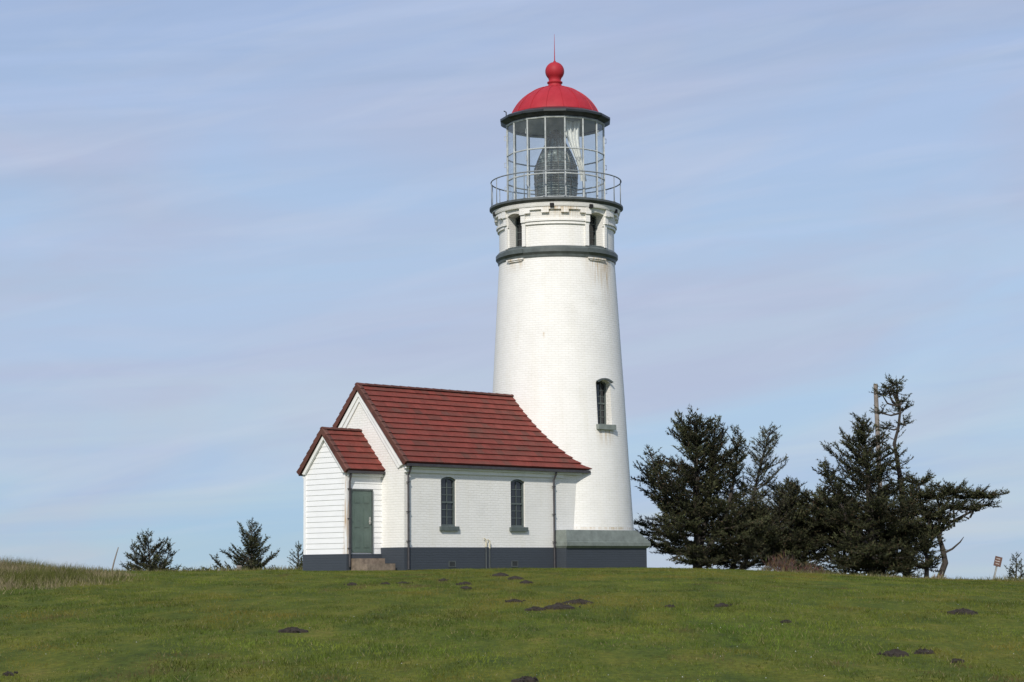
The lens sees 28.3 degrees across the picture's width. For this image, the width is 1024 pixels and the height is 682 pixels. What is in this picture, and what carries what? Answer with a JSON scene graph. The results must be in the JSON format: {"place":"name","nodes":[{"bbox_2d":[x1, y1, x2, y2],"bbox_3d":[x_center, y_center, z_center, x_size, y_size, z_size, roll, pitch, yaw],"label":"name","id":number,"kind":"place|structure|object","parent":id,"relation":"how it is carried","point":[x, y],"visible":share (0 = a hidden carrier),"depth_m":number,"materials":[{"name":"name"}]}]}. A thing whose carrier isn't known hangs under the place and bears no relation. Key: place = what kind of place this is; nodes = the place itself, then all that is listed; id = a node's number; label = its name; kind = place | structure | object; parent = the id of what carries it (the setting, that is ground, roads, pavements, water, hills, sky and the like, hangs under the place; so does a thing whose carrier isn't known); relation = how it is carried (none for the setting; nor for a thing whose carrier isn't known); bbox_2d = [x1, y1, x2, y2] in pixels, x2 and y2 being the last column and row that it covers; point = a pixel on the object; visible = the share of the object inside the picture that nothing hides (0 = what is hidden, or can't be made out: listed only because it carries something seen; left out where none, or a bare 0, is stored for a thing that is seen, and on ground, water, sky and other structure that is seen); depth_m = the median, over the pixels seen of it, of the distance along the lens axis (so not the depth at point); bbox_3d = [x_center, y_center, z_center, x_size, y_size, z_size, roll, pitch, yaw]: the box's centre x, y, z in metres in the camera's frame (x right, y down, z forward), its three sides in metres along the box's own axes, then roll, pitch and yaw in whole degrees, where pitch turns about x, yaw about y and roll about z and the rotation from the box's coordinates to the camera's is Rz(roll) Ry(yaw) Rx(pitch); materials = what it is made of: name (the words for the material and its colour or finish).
{"place":"outdoors","nodes":[
{"label":"outdoors","id":0,"kind":"place"},
{"bbox_2d":[0,556,155,593],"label":"tall grass","id":1,"kind":"structure","parent":0,"point":[13,572],"depth_m":45.59,"materials":[{"name":"beige plant"}]},
{"bbox_2d":[0,566,1023,681],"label":"ground","id":2,"kind":"structure","parent":0,"point":[612,657],"depth_m":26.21,"materials":[{"name":"green plant"}]},
{"bbox_2d":[2,671,18,675],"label":"molehill","id":3,"kind":"object","parent":2,"relation":"on","point":[9,673],"visible":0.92,"depth_m":19.94,"materials":[{"name":"soil"}]},
{"bbox_2d":[111,547,118,570],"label":"leaning stake","id":4,"kind":"object","parent":2,"relation":"on","point":[115,558],"visible":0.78,"depth_m":66.12,"materials":[{"name":"grey wood"}]},
{"bbox_2d":[119,528,181,571],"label":"conifer sapling","id":5,"kind":"object","parent":2,"relation":"on","point":[144,562],"visible":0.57,"depth_m":83.36,"materials":[{"name":"green plant"}]},
{"bbox_2d":[201,517,279,570],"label":"conifer sapling","id":6,"kind":"object","parent":2,"relation":"on","point":[251,561],"visible":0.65,"depth_m":84.31,"materials":[{"name":"green plant"}]},
{"bbox_2d":[278,627,310,632],"bbox_3d":[-2.900,3.847,27.056,0.445,0.101,0.352,-1,-6,0],"label":"molehill","id":7,"kind":"object","parent":2,"relation":"on","point":[292,630],"visible":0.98,"depth_m":26.98,"materials":[{"name":"soil"}]},
{"bbox_2d":[287,541,302,568],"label":"conifer sapling","id":8,"kind":"object","parent":2,"relation":"on","point":[299,563],"visible":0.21,"depth_m":84.46,"materials":[{"name":"green plant"}]},
{"bbox_2d":[344,582,357,585],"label":"molehill","id":9,"kind":"object","parent":2,"relation":"on","point":[351,583],"visible":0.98,"depth_m":44.32,"materials":[{"name":"soil"}]},
{"bbox_2d":[296,382,591,570],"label":"house","id":10,"kind":"structure","parent":2,"relation":"on","point":[395,477],"depth_m":63.59,"materials":[{"name":"brick"}]},
{"bbox_2d":[351,489,372,553],"bbox_3d":[-4.580,5.503,62.068,0.900,1.960,0.116,6,-9,-45],"label":"door","id":11,"kind":"structure","parent":10,"relation":"in","point":[361,499],"depth_m":62.09,"materials":[{"name":"green paint"}]},
{"bbox_2d":[439,477,459,530],"bbox_3d":[-1.987,5.071,63.336,0.780,1.677,0.188,6,-9,-45],"label":"window","id":12,"kind":"structure","parent":10,"relation":"in","point":[447,483],"depth_m":63.41,"materials":[{"name":"black glass"}]},
{"bbox_2d":[509,479,527,531],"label":"window","id":13,"kind":"structure","parent":10,"relation":"in","point":[517,488],"depth_m":65.57,"materials":[{"name":"black glass"}]},
{"bbox_2d":[456,582,471,584],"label":"molehill","id":14,"kind":"object","parent":2,"relation":"on","point":[463,583],"visible":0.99,"depth_m":45.13,"materials":[{"name":"soil"}]},
{"bbox_2d":[490,572,508,575],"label":"molehill","id":15,"kind":"object","parent":2,"relation":"on","point":[500,574],"visible":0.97,"depth_m":52.04,"materials":[{"name":"soil"}]},
{"bbox_2d":[505,599,525,602],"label":"molehill","id":16,"kind":"object","parent":2,"relation":"on","point":[512,600],"visible":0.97,"depth_m":34.67,"materials":[{"name":"soil"}]},
{"bbox_2d":[508,576,522,579],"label":"molehill","id":17,"kind":"object","parent":2,"relation":"on","point":[515,578],"visible":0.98,"depth_m":48.58,"materials":[{"name":"soil"}]},
{"bbox_2d":[511,676,538,681],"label":"molehill","id":18,"kind":"object","parent":2,"relation":"on","point":[527,679],"visible":1,"depth_m":18.83,"materials":[{"name":"soil"}]},
{"bbox_2d":[519,580,532,583],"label":"molehill","id":19,"kind":"object","parent":2,"relation":"on","point":[525,581],"visible":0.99,"depth_m":45.60,"materials":[{"name":"soil"}]},
{"bbox_2d":[525,606,545,610],"bbox_3d":[0.369,4.246,32.219,0.384,0.095,0.276,-1,-6,0],"label":"molehill","id":20,"kind":"object","parent":2,"relation":"on","point":[535,608],"visible":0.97,"depth_m":32.18,"materials":[{"name":"soil"}]},
{"bbox_2d":[544,602,580,609],"bbox_3d":[0.741,4.228,32.384,0.716,0.132,0.483,-1,-6,0],"label":"molehill","id":21,"kind":"object","parent":2,"relation":"on","point":[557,605],"visible":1,"depth_m":32.33,"materials":[{"name":"soil"}]},
{"bbox_2d":[490,37,650,567],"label":"lighthouse","id":22,"kind":"object","parent":2,"relation":"on","point":[558,372],"visible":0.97,"depth_m":68.79,"materials":[{"name":"brick"}]},
{"bbox_2d":[507,216,521,249],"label":"window","id":23,"kind":"structure","parent":22,"relation":"in","point":[518,225],"depth_m":69.85,"materials":[{"name":"black glass"}]},
{"bbox_2d":[589,214,603,247],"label":"window","id":24,"kind":"structure","parent":22,"relation":"in","point":[592,226],"depth_m":69.73,"materials":[{"name":"black glass"}]},
{"bbox_2d":[596,381,615,429],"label":"window","id":25,"kind":"structure","parent":22,"relation":"in","point":[600,386],"depth_m":68.75,"materials":[{"name":"black glass"}]},
{"bbox_2d":[562,600,584,603],"bbox_3d":[1.036,4.362,33.926,0.450,0.099,0.327,-1,-6,0],"label":"molehill","id":26,"kind":"object","parent":2,"relation":"on","point":[575,601],"visible":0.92,"depth_m":33.86,"materials":[{"name":"soil"}]},
{"bbox_2d":[566,598,593,603],"bbox_3d":[1.159,4.423,34.522,0.448,0.106,0.358,-6,-9,42],"label":"molehill","id":27,"kind":"object","parent":2,"relation":"on","point":[585,601],"visible":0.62,"depth_m":34.48,"materials":[{"name":"soil"}]},
{"bbox_2d":[630,406,776,568],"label":"spruce tree","id":28,"kind":"object","parent":2,"relation":"on","point":[700,521],"visible":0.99,"depth_m":75.28,"materials":[{"name":"green plant"}]},
{"bbox_2d":[714,603,731,606],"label":"molehill","id":29,"kind":"object","parent":2,"relation":"on","point":[721,604],"visible":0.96,"depth_m":33.07,"materials":[{"name":"soil"}]},
{"bbox_2d":[707,422,803,569],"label":"spruce tree","id":30,"kind":"object","parent":2,"relation":"on","point":[752,550],"visible":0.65,"depth_m":76.21,"materials":[{"name":"green plant"}]},
{"bbox_2d":[780,619,791,622],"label":"molehill","id":31,"kind":"object","parent":2,"relation":"on","point":[787,621],"visible":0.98,"depth_m":28.12,"materials":[{"name":"soil"}]},
{"bbox_2d":[735,474,845,572],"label":"spruce tree","id":32,"kind":"object","parent":2,"relation":"on","point":[810,541],"visible":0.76,"depth_m":76.02,"materials":[{"name":"green plant"}]},
{"bbox_2d":[761,549,826,573],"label":"dry shrub","id":33,"kind":"object","parent":2,"relation":"on","point":[787,564],"visible":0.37,"depth_m":73.59,"materials":[{"name":"plant"}]},
{"bbox_2d":[705,491,919,577],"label":"juniper bush","id":34,"kind":"object","parent":2,"relation":"on","point":[878,564],"visible":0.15,"depth_m":75.50,"materials":[{"name":"green plant"}]},
{"bbox_2d":[801,411,924,577],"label":"spruce tree","id":35,"kind":"object","parent":2,"relation":"on","point":[843,514],"visible":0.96,"depth_m":75.26,"materials":[{"name":"green plant"}]},
{"bbox_2d":[873,384,883,576],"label":"wooden pole","id":36,"kind":"object","parent":2,"relation":"on","point":[876,404],"visible":0.23,"depth_m":79.59,"materials":[{"name":"grey wood"}]},
{"bbox_2d":[877,649,908,656],"bbox_3d":[4.090,3.342,21.754,0.343,0.102,0.266,-3,-7,24],"label":"molehill","id":37,"kind":"object","parent":2,"relation":"on","point":[895,652],"visible":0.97,"depth_m":21.70,"materials":[{"name":"soil"}]},
{"bbox_2d":[869,372,921,574],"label":"spruce tree","id":38,"kind":"object","parent":2,"relation":"on","point":[897,402],"visible":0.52,"depth_m":77.08,"materials":[{"name":"green plant"}]},
{"bbox_2d":[914,648,935,653],"bbox_3d":[4.456,3.354,21.952,0.259,0.083,0.166,-6,-9,42],"label":"molehill","id":39,"kind":"object","parent":2,"relation":"on","point":[923,651],"visible":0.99,"depth_m":21.93,"materials":[{"name":"soil"}]},
{"bbox_2d":[923,571,945,578],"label":"dry shrub","id":40,"kind":"object","parent":2,"relation":"on","point":[934,576],"visible":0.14,"depth_m":73.74,"materials":[{"name":"brown plant"}]},
{"bbox_2d":[884,469,1010,578],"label":"spruce tree","id":41,"kind":"object","parent":2,"relation":"on","point":[928,533],"visible":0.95,"depth_m":75.51,"materials":[{"name":"green plant"}]},
{"bbox_2d":[951,658,964,662],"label":"molehill","id":42,"kind":"object","parent":2,"relation":"on","point":[956,660],"visible":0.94,"depth_m":20.63,"materials":[{"name":"soil"}]},
{"bbox_2d":[941,608,977,614],"bbox_3d":[6.488,3.914,29.411,0.548,0.118,0.387,-1,-6,0],"label":"molehill","id":43,"kind":"object","parent":2,"relation":"on","point":[963,610],"visible":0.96,"depth_m":29.36,"materials":[{"name":"soil"}]},
{"bbox_2d":[993,556,1001,578],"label":"warning sign","id":44,"kind":"object","parent":2,"relation":"on","point":[997,561],"visible":0.97,"depth_m":70.53,"materials":[{"name":"metal"}]},
{"bbox_2d":[1003,552,1023,579],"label":"conifer sapling","id":45,"kind":"object","parent":2,"relation":"on","point":[1014,573],"visible":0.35,"depth_m":83.37,"materials":[{"name":"green plant"}]},
{"bbox_2d":[0,0,1023,579],"label":"sky","id":46,"kind":"structure","parent":0,"point":[220,220],"materials":[{"name":"blue"}]},
{"bbox_2d":[73,564,1023,581],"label":"rough grass","id":47,"kind":"structure","parent":0,"point":[1015,578],"depth_m":66.84,"materials":[{"name":"plant"}]}
]}

